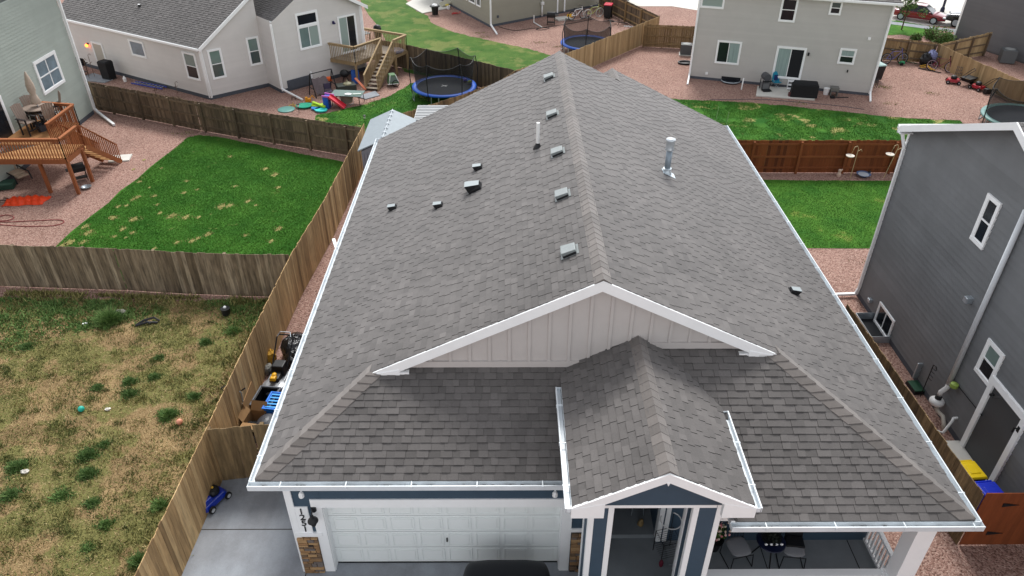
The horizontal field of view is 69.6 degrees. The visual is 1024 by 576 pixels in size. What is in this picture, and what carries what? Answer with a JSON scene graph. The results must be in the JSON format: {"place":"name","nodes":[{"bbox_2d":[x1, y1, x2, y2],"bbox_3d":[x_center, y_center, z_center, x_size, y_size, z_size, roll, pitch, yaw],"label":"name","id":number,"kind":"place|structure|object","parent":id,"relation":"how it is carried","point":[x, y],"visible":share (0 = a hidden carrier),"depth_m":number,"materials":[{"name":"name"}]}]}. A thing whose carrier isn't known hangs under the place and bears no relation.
{"place":"outdoors","nodes":[
{"label":"outdoors","id":0,"kind":"place"},
{"bbox_2d":[0,297,265,575],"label":"weedy ground","id":1,"kind":"structure","parent":0,"point":[82,496],"depth_m":19.65,"materials":[{"name":"plant"}]},
{"bbox_2d":[0,484,29,507],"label":"weed clump","id":2,"kind":"object","parent":1,"relation":"on","point":[7,493],"visible":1,"depth_m":17.76,"materials":[{"name":"green plant"}]},
{"bbox_2d":[0,455,42,482],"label":"weed clump","id":3,"kind":"object","parent":1,"relation":"on","point":[14,464],"visible":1,"depth_m":18.49,"materials":[{"name":"green plant"}]},
{"bbox_2d":[41,482,77,507],"bbox_3d":[-10.842,4.978,17.762,1.072,0.121,0.892,0,34,0],"label":"weed clump","id":4,"kind":"object","parent":1,"relation":"on","point":[59,494],"visible":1,"depth_m":17.75,"materials":[{"name":"green plant"}]},
{"bbox_2d":[70,443,108,467],"bbox_3d":[-10.778,4.237,18.806,0.935,0.165,0.859,0,34,0],"label":"weed clump","id":5,"kind":"object","parent":1,"relation":"on","point":[87,453],"visible":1,"depth_m":18.80,"materials":[{"name":"green plant"}]},
{"bbox_2d":[71,465,107,485],"bbox_3d":[-10.499,4.585,18.308,0.891,0.154,0.770,0,34,0],"label":"weed clump","id":6,"kind":"object","parent":1,"relation":"on","point":[88,472],"visible":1,"depth_m":18.28,"materials":[{"name":"green plant"}]},
{"bbox_2d":[88,304,132,333],"bbox_3d":[-12.911,0.885,23.480,1.298,0.412,1.296,21,40,27],"label":"weed clump","id":7,"kind":"object","parent":1,"relation":"on","point":[106,317],"visible":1,"depth_m":23.38,"materials":[{"name":"green plant"}]},
{"bbox_2d":[0,296,265,360],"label":"weeds","id":8,"kind":"object","parent":1,"relation":"on","point":[68,314],"visible":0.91,"depth_m":23.83,"materials":[{"name":"green plant"}]},
{"bbox_2d":[3,287,267,549],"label":"weeds","id":9,"kind":"object","parent":1,"relation":"on","point":[80,295],"visible":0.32,"depth_m":24.52,"materials":[{"name":"green plant"}]},
{"bbox_2d":[125,548,145,573],"bbox_3d":[-8.207,6.008,16.198,0.730,0.192,0.661,0,34,0],"label":"weed clump","id":10,"kind":"object","parent":1,"relation":"on","point":[135,560],"visible":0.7,"depth_m":16.20,"materials":[{"name":"green plant"}]},
{"bbox_2d":[147,495,167,517],"bbox_3d":[-8.330,5.139,17.493,0.752,0.164,0.680,0,34,0],"label":"weed clump","id":11,"kind":"object","parent":1,"relation":"on","point":[160,504],"visible":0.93,"depth_m":17.47,"materials":[{"name":"green plant"}]},
{"bbox_2d":[152,407,186,426],"bbox_3d":[-9.334,3.438,19.951,0.908,0.192,0.791,0,34,0],"label":"weed clump","id":12,"kind":"object","parent":1,"relation":"on","point":[167,413],"visible":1,"depth_m":19.98,"materials":[{"name":"green plant"}]},
{"bbox_2d":[55,135,342,287],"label":"lawn","id":13,"kind":"structure","parent":0,"point":[226,228],"depth_m":30.11,"materials":[{"name":"green plant"}]},
{"bbox_2d":[60,155,282,249],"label":"straw patches","id":14,"kind":"object","parent":13,"relation":"on","point":[133,219],"visible":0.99,"depth_m":29.05,"materials":[{"name":"beige plant"}]},
{"bbox_2d":[182,477,577,575],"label":"driveway","id":15,"kind":"structure","parent":0,"point":[244,552],"depth_m":16.54,"materials":[{"name":"concrete"}]},
{"bbox_2d":[206,485,231,513],"bbox_3d":[-7.311,4.844,17.546,0.915,0.558,0.719,17,38,23],"label":"lawn mower","id":16,"kind":"object","parent":15,"relation":"on","point":[217,495],"visible":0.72,"depth_m":17.45,"materials":[{"name":"blue plastic"}]},
{"bbox_2d":[207,422,268,479],"bbox_3d":[-5.874,3.906,17.849,2.613,1.760,0.208,-3,34,-4],"label":"fence","id":17,"kind":"object","parent":15,"relation":"on","point":[228,451],"visible":0.41,"depth_m":17.64,"materials":[{"name":"brown wood"}]},
{"bbox_2d":[463,560,549,575],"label":"car","id":18,"kind":"object","parent":15,"relation":"on","point":[507,568],"visible":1,"depth_m":14.97,"materials":[{"name":"black metal"}]},
{"bbox_2d":[315,83,452,130],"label":"lawn","id":19,"kind":"structure","parent":0,"point":[397,108],"depth_m":39.01,"materials":[{"name":"green plant"}]},
{"bbox_2d":[366,71,513,128],"bbox_3d":[-3.075,-8.738,36.571,0.524,1.479,10.360,26,42,33],"label":"fence","id":20,"kind":"object","parent":19,"relation":"on","point":[449,101],"visible":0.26,"depth_m":36.20,"materials":[{"name":"brown wood"}]},
{"bbox_2d":[408,48,477,103],"bbox_3d":[-3.688,-11.426,39.853,3.707,2.217,3.520,0,34,0],"label":"trampoline","id":21,"kind":"object","parent":19,"relation":"on","point":[443,74],"visible":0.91,"depth_m":39.02,"materials":[{"name":"fabric"}]},
{"bbox_2d":[360,0,550,73],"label":"lawn","id":22,"kind":"structure","parent":0,"point":[420,30],"depth_m":49.54,"materials":[{"name":"green plant"}]},
{"bbox_2d":[0,0,1023,575],"bbox_3d":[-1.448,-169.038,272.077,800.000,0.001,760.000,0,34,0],"label":"ground","id":23,"kind":"structure","parent":0,"point":[146,144],"depth_m":36.97,"materials":[{"name":"pink gravel"}]},
{"bbox_2d":[0,194,51,206],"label":"tarp","id":24,"kind":"object","parent":23,"relation":"on","point":[35,199],"visible":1,"depth_m":30.13,"materials":[{"name":"orange plastic"}]},
{"bbox_2d":[0,0,114,181],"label":"house","id":25,"kind":"structure","parent":23,"relation":"on","point":[37,45],"depth_m":33.77,"materials":[{"name":"green"}]},
{"bbox_2d":[0,95,14,151],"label":"patio door","id":26,"kind":"structure","parent":25,"relation":"in","point":[6,127],"depth_m":31.52,"materials":[{"name":"white glass"}]},
{"bbox_2d":[32,50,65,94],"bbox_3d":[-21.731,-10.126,34.606,0.064,1.528,1.932,0,34,0],"label":"window","id":27,"kind":"structure","parent":25,"relation":"in","point":[47,68],"depth_m":34.56,"materials":[{"name":"white glass"}]},
{"bbox_2d":[0,101,121,194],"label":"deck","id":28,"kind":"structure","parent":23,"relation":"on","point":[49,148],"depth_m":30.86,"materials":[{"name":"brown wood"}]},
{"bbox_2d":[10,103,40,136],"bbox_3d":[-20.954,-7.264,31.722,0.648,1.298,0.630,12,36,17],"label":"patio chair","id":29,"kind":"object","parent":28,"relation":"on","point":[21,116],"visible":1,"depth_m":31.68,"materials":[{"name":"beige plastic"}]},
{"bbox_2d":[24,71,41,105],"bbox_3d":[-20.870,-8.302,32.201,0.426,2.370,0.425,0,34,0],"label":"patio umbrella","id":30,"kind":"object","parent":28,"relation":"on","point":[31,90],"visible":0.95,"depth_m":31.91,"materials":[{"name":"fabric"}]},
{"bbox_2d":[36,102,59,130],"bbox_3d":[-20.224,-7.523,32.102,0.648,1.298,0.630,27,42,33],"label":"patio chair","id":31,"kind":"object","parent":28,"relation":"on","point":[46,115],"visible":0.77,"depth_m":31.88,"materials":[{"name":"beige plastic"}]},
{"bbox_2d":[97,59,116,79],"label":"covered heater","id":32,"kind":"object","parent":23,"relation":"on","point":[106,69],"visible":1,"depth_m":42.42,"materials":[{"name":"black fabric"}]},
{"bbox_2d":[0,244,288,296],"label":"fence","id":33,"kind":"object","parent":23,"relation":"on","point":[154,270],"visible":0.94,"depth_m":24.43,"materials":[{"name":"brown wood"}]},
{"bbox_2d":[62,0,367,99],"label":"house","id":34,"kind":"structure","parent":23,"relation":"on","point":[211,49],"depth_m":40.61,"materials":[{"name":"grey"}]},
{"bbox_2d":[127,39,146,58],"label":"window","id":35,"kind":"structure","parent":34,"relation":"in","point":[137,48],"depth_m":41.26,"materials":[{"name":"white glass"}]},
{"bbox_2d":[181,51,200,80],"bbox_3d":[-17.218,-11.908,39.544,0.937,1.464,0.500,3,34,4],"label":"window","id":36,"kind":"structure","parent":34,"relation":"in","point":[191,66],"depth_m":39.54,"materials":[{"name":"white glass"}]},
{"bbox_2d":[206,48,226,79],"bbox_3d":[-15.802,-11.998,39.440,0.681,1.571,0.433,-5,35,-8],"label":"window","id":37,"kind":"structure","parent":34,"relation":"in","point":[215,58],"depth_m":39.43,"materials":[{"name":"white glass"}]},
{"bbox_2d":[245,36,262,65],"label":"window","id":38,"kind":"structure","parent":34,"relation":"in","point":[253,46],"depth_m":40.42,"materials":[{"name":"white glass"}]},
{"bbox_2d":[287,75,311,89],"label":"low window cover","id":39,"kind":"structure","parent":34,"relation":"in","point":[301,81],"depth_m":41.37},
{"bbox_2d":[294,9,318,27],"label":"window","id":40,"kind":"structure","parent":34,"relation":"in","point":[308,18],"depth_m":40.22,"materials":[{"name":"clear glass"}]},
{"bbox_2d":[297,24,321,50],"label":"window","id":41,"kind":"structure","parent":34,"relation":"in","point":[309,37],"depth_m":40.78,"materials":[{"name":"clear glass"}]},
{"bbox_2d":[337,13,359,53],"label":"patio door","id":42,"kind":"structure","parent":34,"relation":"in","point":[347,26],"depth_m":42.34,"materials":[{"name":"white glass"}]},
{"bbox_2d":[86,81,360,154],"bbox_3d":[-14.646,-8.294,35.856,17.115,1.537,0.336,13,36,18],"label":"fence","id":43,"kind":"object","parent":23,"relation":"on","point":[309,134],"visible":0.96,"depth_m":35.50,"materials":[{"name":"brown wood"}]},
{"bbox_2d":[134,124,364,575],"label":"fence","id":44,"kind":"object","parent":23,"relation":"on","point":[170,547],"visible":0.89,"depth_m":19.77,"materials":[{"name":"beige wood"}]},
{"bbox_2d":[238,400,266,427],"bbox_3d":[-6.863,3.495,19.504,0.565,0.606,0.850,5,35,7],"label":"cardboard box","id":45,"kind":"object","parent":23,"relation":"on","point":[256,412],"visible":0.57,"depth_m":19.66,"materials":[{"name":"brown cardboard"}]},
{"bbox_2d":[249,385,280,408],"bbox_3d":[-6.723,3.116,20.203,0.600,0.442,0.780,4,35,5],"label":"storage tote","id":46,"kind":"object","parent":23,"relation":"on","point":[260,394],"visible":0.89,"depth_m":20.36,"materials":[{"name":"black plastic"}]},
{"bbox_2d":[261,391,280,413],"bbox_3d":[-6.356,3.239,19.953,0.520,0.522,0.680,4,35,5],"label":"crate","id":47,"kind":"object","parent":23,"relation":"on","point":[269,409],"visible":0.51,"depth_m":19.81,"materials":[{"name":"blue plastic"}]},
{"bbox_2d":[262,331,293,395],"bbox_3d":[-6.660,2.189,20.979,0.672,1.090,1.709,3,35,4],"label":"lawn mower","id":48,"kind":"object","parent":23,"relation":"on","point":[278,373],"visible":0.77,"depth_m":20.93,"materials":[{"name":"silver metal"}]},
{"bbox_2d":[280,331,302,367],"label":"black bags","id":49,"kind":"object","parent":23,"relation":"on","point":[285,346],"visible":0.41,"depth_m":21.69,"materials":[{"name":"black plastic"}]},
{"bbox_2d":[309,69,336,98],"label":"swing frame","id":50,"kind":"object","parent":23,"relation":"on","point":[317,83],"visible":0.78,"depth_m":40.59,"materials":[{"name":"black metal"}]},
{"bbox_2d":[321,92,345,108],"bbox_3d":[-9.381,-9.854,38.883,1.141,0.739,0.493,5,35,7],"label":"toy slide","id":51,"kind":"object","parent":23,"relation":"on","point":[327,98],"visible":1,"depth_m":38.83,"materials":[{"name":"red plastic"}]},
{"bbox_2d":[328,27,409,90],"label":"deck","id":52,"kind":"structure","parent":23,"relation":"on","point":[373,51],"depth_m":42.15,"materials":[{"name":"brown wood"}]},
{"bbox_2d":[358,109,415,169],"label":"shed","id":53,"kind":"structure","parent":23,"relation":"on","point":[385,124],"depth_m":30.42,"materials":[{"name":"plastic"}]},
{"bbox_2d":[406,0,446,13],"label":"patio slab","id":54,"kind":"structure","parent":23,"relation":"on","point":[422,6],"depth_m":56.93,"materials":[{"name":"concrete"}]},
{"bbox_2d":[414,105,447,120],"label":"shed","id":55,"kind":"structure","parent":23,"relation":"on","point":[422,111],"depth_m":32.90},
{"bbox_2d":[373,38,516,87],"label":"fence","id":56,"kind":"object","parent":23,"relation":"on","point":[489,74],"visible":0.24,"depth_m":41.28,"materials":[{"name":"brown wood"}]},
{"bbox_2d":[442,0,598,34],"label":"house","id":57,"kind":"structure","parent":23,"relation":"on","point":[491,13],"depth_m":53.29,"materials":[{"name":"beige"}]},
{"bbox_2d":[560,15,611,52],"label":"trampoline","id":58,"kind":"object","parent":23,"relation":"on","point":[583,32],"visible":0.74,"depth_m":46.09,"materials":[{"name":"fabric"}]},
{"bbox_2d":[514,16,659,72],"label":"fence","id":59,"kind":"object","parent":23,"relation":"on","point":[605,49],"visible":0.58,"depth_m":45.62,"materials":[{"name":"brown wood"}]},
{"bbox_2d":[247,50,985,575],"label":"house","id":60,"kind":"structure","parent":23,"relation":"on","point":[485,372],"depth_m":15.17,"materials":[{"name":"grey"}]},
{"bbox_2d":[327,507,559,562],"bbox_3d":[-1.417,5.185,15.694,4.845,2.120,0.086,0,34,0],"label":"garage door","id":61,"kind":"structure","parent":60,"relation":"in","point":[436,534],"depth_m":15.75,"materials":[{"name":"paint"}]},
{"bbox_2d":[560,242,578,259],"bbox_3d":[1.184,-0.769,15.194,0.369,0.238,0.361,0,34,0],"label":"roof vent","id":62,"kind":"object","parent":60,"relation":"on","point":[569,250],"visible":1,"depth_m":15.09,"materials":[{"name":"metal"}]},
{"bbox_2d":[662,137,675,178],"bbox_3d":[4.392,-3.620,20.468,0.396,1.150,0.320,0,34,0],"label":"flue","id":63,"kind":"object","parent":60,"relation":"on","point":[669,149],"visible":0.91,"depth_m":20.36,"materials":[{"name":"silver metal"}]},
{"bbox_2d":[712,522,730,551],"bbox_3d":[4.496,5.493,16.263,0.555,0.787,0.568,0,34,0],"label":"flower pot","id":64,"kind":"object","parent":60,"relation":"on","point":[719,538],"visible":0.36,"depth_m":16.17,"materials":[{"name":"black plastic"}]},
{"bbox_2d":[720,522,753,568],"bbox_3d":[4.917,5.594,16.043,0.535,0.868,0.628,-7,35,-11],"label":"porch chair","id":65,"kind":"object","parent":60,"relation":"on","point":[738,546],"visible":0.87,"depth_m":15.99,"materials":[{"name":"grey fabric"}]},
{"bbox_2d":[751,532,785,568],"bbox_3d":[5.595,5.714,16.082,0.620,0.640,0.625,0,34,0],"label":"side table","id":66,"kind":"object","parent":60,"relation":"on","point":[779,548],"visible":0.49,"depth_m":15.80,"materials":[{"name":"metal"}]},
{"bbox_2d":[761,532,783,545],"bbox_3d":[5.565,5.308,15.773,0.440,0.378,0.451,0,34,0],"label":"flower bowl","id":67,"kind":"object","parent":66,"relation":"on","point":[772,538],"visible":0.9,"depth_m":15.70,"materials":[{"name":"black plastic"}]},
{"bbox_2d":[775,532,805,568],"bbox_3d":[6.109,5.602,16.032,0.535,0.868,0.628,4,35,5],"label":"porch chair","id":68,"kind":"object","parent":60,"relation":"on","point":[795,546],"visible":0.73,"depth_m":15.96,"materials":[{"name":"grey fabric"}]},
{"bbox_2d":[599,0,659,25],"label":"fence","id":69,"kind":"object","parent":23,"relation":"on","point":[629,13],"visible":0.58,"depth_m":52.47,"materials":[{"name":"brown wood"}]},
{"bbox_2d":[606,538,671,575],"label":"porch floor","id":70,"kind":"structure","parent":23,"relation":"on","point":[634,556],"depth_m":16.34,"materials":[{"name":"concrete"}]},
{"bbox_2d":[653,527,677,566],"bbox_3d":[3.381,5.689,16.135,0.458,0.707,0.479,-8,35,-12],"label":"wire cart","id":71,"kind":"object","parent":70,"relation":"on","point":[661,562],"visible":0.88,"depth_m":16.09,"materials":[{"name":"black metal"}]},
{"bbox_2d":[642,24,694,47],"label":"fence","id":72,"kind":"object","parent":23,"relation":"on","point":[682,31],"visible":0.81,"depth_m":47.57,"materials":[{"name":"brown wood"}]},
{"bbox_2d":[756,86,814,100],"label":"patio slab","id":73,"kind":"structure","parent":23,"relation":"on","point":[778,92],"depth_m":40.80,"materials":[{"name":"concrete"}]},
{"bbox_2d":[790,80,818,98],"bbox_3d":[15.966,-10.870,40.184,1.406,0.856,0.510,6,35,9],"label":"covered grill","id":74,"kind":"object","parent":73,"relation":"on","point":[804,89],"visible":0.97,"depth_m":39.98,"materials":[{"name":"black fabric"}]},
{"bbox_2d":[687,0,903,101],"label":"house","id":75,"kind":"structure","parent":23,"relation":"on","point":[829,43],"depth_m":40.44,"materials":[{"name":"beige paint"}]},
{"bbox_2d":[700,0,724,8],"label":"window","id":76,"kind":"structure","parent":75,"relation":"in","point":[714,4],"depth_m":40.55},
{"bbox_2d":[714,40,741,64],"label":"window","id":77,"kind":"structure","parent":75,"relation":"in","point":[727,52],"depth_m":41.68,"materials":[{"name":"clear glass"}]},
{"bbox_2d":[778,0,798,22],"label":"window","id":78,"kind":"structure","parent":75,"relation":"in","point":[788,10],"depth_m":39.60,"materials":[{"name":"clear glass"}]},
{"bbox_2d":[771,46,806,79],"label":"patio door","id":79,"kind":"structure","parent":75,"relation":"in","point":[789,61],"depth_m":40.99,"materials":[{"name":"white glass"}]},
{"bbox_2d":[837,48,857,64],"bbox_3d":[18.170,-12.555,39.950,0.843,0.835,0.256,3,34,4],"label":"window","id":80,"kind":"structure","parent":75,"relation":"in","point":[847,56],"depth_m":39.94,"materials":[{"name":"clear glass"}]},
{"bbox_2d":[737,140,905,173],"bbox_3d":[13.832,-5.722,32.130,15.048,1.544,0.209,0,34,0],"label":"fence","id":81,"kind":"object","parent":23,"relation":"on","point":[803,156],"visible":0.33,"depth_m":32.12,"materials":[{"name":"brown wood"}]},
{"bbox_2d":[881,38,937,61],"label":"fence","id":82,"kind":"object","parent":23,"relation":"on","point":[918,49],"visible":0.45,"depth_m":45.24,"materials":[{"name":"brown wood"}]},
{"bbox_2d":[905,380,924,394],"bbox_3d":[11.518,2.818,20.943,0.420,0.124,0.500,-2,34,-3],"label":"utility box","id":83,"kind":"object","parent":23,"relation":"on","point":[915,387],"visible":0.95,"depth_m":20.87,"materials":[{"name":"green plastic"}]},
{"bbox_2d":[846,304,983,544],"bbox_3d":[9.903,3.118,19.046,0.042,1.731,6.985,-1,34,-2],"label":"fence","id":84,"kind":"object","parent":23,"relation":"on","point":[972,490],"visible":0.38,"depth_m":17.41,"materials":[{"name":"brown wood"}]},
{"bbox_2d":[836,122,1023,492],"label":"house","id":85,"kind":"structure","parent":23,"relation":"on","point":[940,286],"depth_m":19.03,"materials":[{"name":"wood"}]},
{"bbox_2d":[873,301,894,335],"bbox_3d":[11.595,1.023,22.959,0.064,0.750,1.030,0,34,0],"label":"window","id":86,"kind":"structure","parent":85,"relation":"in","point":[883,319],"depth_m":22.95,"materials":[{"name":"clear glass"}]},
{"bbox_2d":[969,193,1001,249],"bbox_3d":[11.610,-1.627,18.062,0.064,1.284,0.578,0,34,0],"label":"window","id":87,"kind":"structure","parent":85,"relation":"in","point":[991,207],"depth_m":18.04,"materials":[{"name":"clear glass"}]},
{"bbox_2d":[974,338,1004,385],"bbox_3d":[11.618,1.820,17.928,0.064,1.006,0.682,0,34,0],"label":"window","id":88,"kind":"structure","parent":85,"relation":"in","point":[991,358],"depth_m":17.92,"materials":[{"name":"clear glass"}]},
{"bbox_2d":[959,493,1023,544],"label":"gate","id":89,"kind":"structure","parent":85,"relation":"attached to","point":[1001,515],"depth_m":16.18,"materials":[{"name":"brown wood"}]},
{"bbox_2d":[965,387,1020,479],"bbox_3d":[11.653,3.536,17.845,0.050,2.120,1.140,0,34,0],"label":"door","id":90,"kind":"structure","parent":85,"relation":"in","point":[992,433],"depth_m":17.83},
{"bbox_2d":[930,27,957,43],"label":"shrub","id":91,"kind":"object","parent":23,"relation":"on","point":[942,38],"visible":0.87,"depth_m":48.53,"materials":[{"name":"green plant"}]},
{"bbox_2d":[941,32,991,57],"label":"fence","id":92,"kind":"object","parent":23,"relation":"on","point":[974,46],"visible":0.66,"depth_m":45.80,"materials":[{"name":"brown wood"}]},
{"bbox_2d":[960,459,987,481],"bbox_3d":[10.963,4.603,17.756,0.446,0.775,0.593,-3,35,-5],"label":"wheelie bin","id":93,"kind":"object","parent":23,"relation":"on","point":[974,470],"visible":0.44,"depth_m":17.47,"materials":[{"name":"yellow plastic"}]},
{"bbox_2d":[934,44,1020,88],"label":"fence","id":94,"kind":"object","parent":23,"relation":"on","point":[984,73],"visible":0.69,"depth_m":42.48,"materials":[{"name":"brown wood"}]},
{"bbox_2d":[954,0,1023,63],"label":"house","id":95,"kind":"structure","parent":23,"relation":"on","point":[1002,21],"depth_m":46.47,"materials":[{"name":"grey"}]},
{"bbox_2d":[975,480,1003,510],"bbox_3d":[11.003,4.990,17.097,0.506,0.880,0.673,-4,35,-6],"label":"wheelie bin","id":96,"kind":"object","parent":23,"relation":"on","point":[987,486],"visible":0.34,"depth_m":16.94,"materials":[{"name":"blue plastic"}]},
{"bbox_2d":[978,77,1023,122],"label":"trampoline","id":97,"kind":"object","parent":23,"relation":"on","point":[1005,102],"visible":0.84,"depth_m":35.98,"materials":[{"name":"fabric"}]},
{"bbox_2d":[998,47,1018,63],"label":"ac unit","id":98,"kind":"object","parent":23,"relation":"on","point":[1008,55],"visible":1,"depth_m":45.09,"materials":[{"name":"grey metal"}]},
{"bbox_2d":[627,0,698,9],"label":"street","id":99,"kind":"structure","parent":0,"point":[690,4],"depth_m":57.70,"materials":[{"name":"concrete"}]},
{"bbox_2d":[673,99,963,149],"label":"lawn","id":100,"kind":"structure","parent":0,"point":[760,122],"depth_m":37.54,"materials":[{"name":"green plant"}]},
{"bbox_2d":[763,180,890,247],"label":"lawn","id":101,"kind":"structure","parent":0,"point":[852,228],"depth_m":29.79,"materials":[{"name":"green plant"}]},
{"bbox_2d":[888,20,927,35],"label":"lawn","id":102,"kind":"structure","parent":0,"point":[897,30],"depth_m":51.43,"materials":[{"name":"green plant"}]},
{"bbox_2d":[896,0,927,29],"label":"tree","id":103,"kind":"object","parent":102,"relation":"on","point":[909,5],"visible":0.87,"depth_m":50.44,"materials":[{"name":"green plant"}]},
{"bbox_2d":[892,0,964,25],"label":"street","id":104,"kind":"structure","parent":0,"point":[952,5],"depth_m":56.49,"materials":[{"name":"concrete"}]},
{"bbox_2d":[893,2,946,24],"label":"car","id":105,"kind":"object","parent":104,"relation":"on","point":[933,16],"visible":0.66,"depth_m":52.81,"materials":[{"name":"paint"}]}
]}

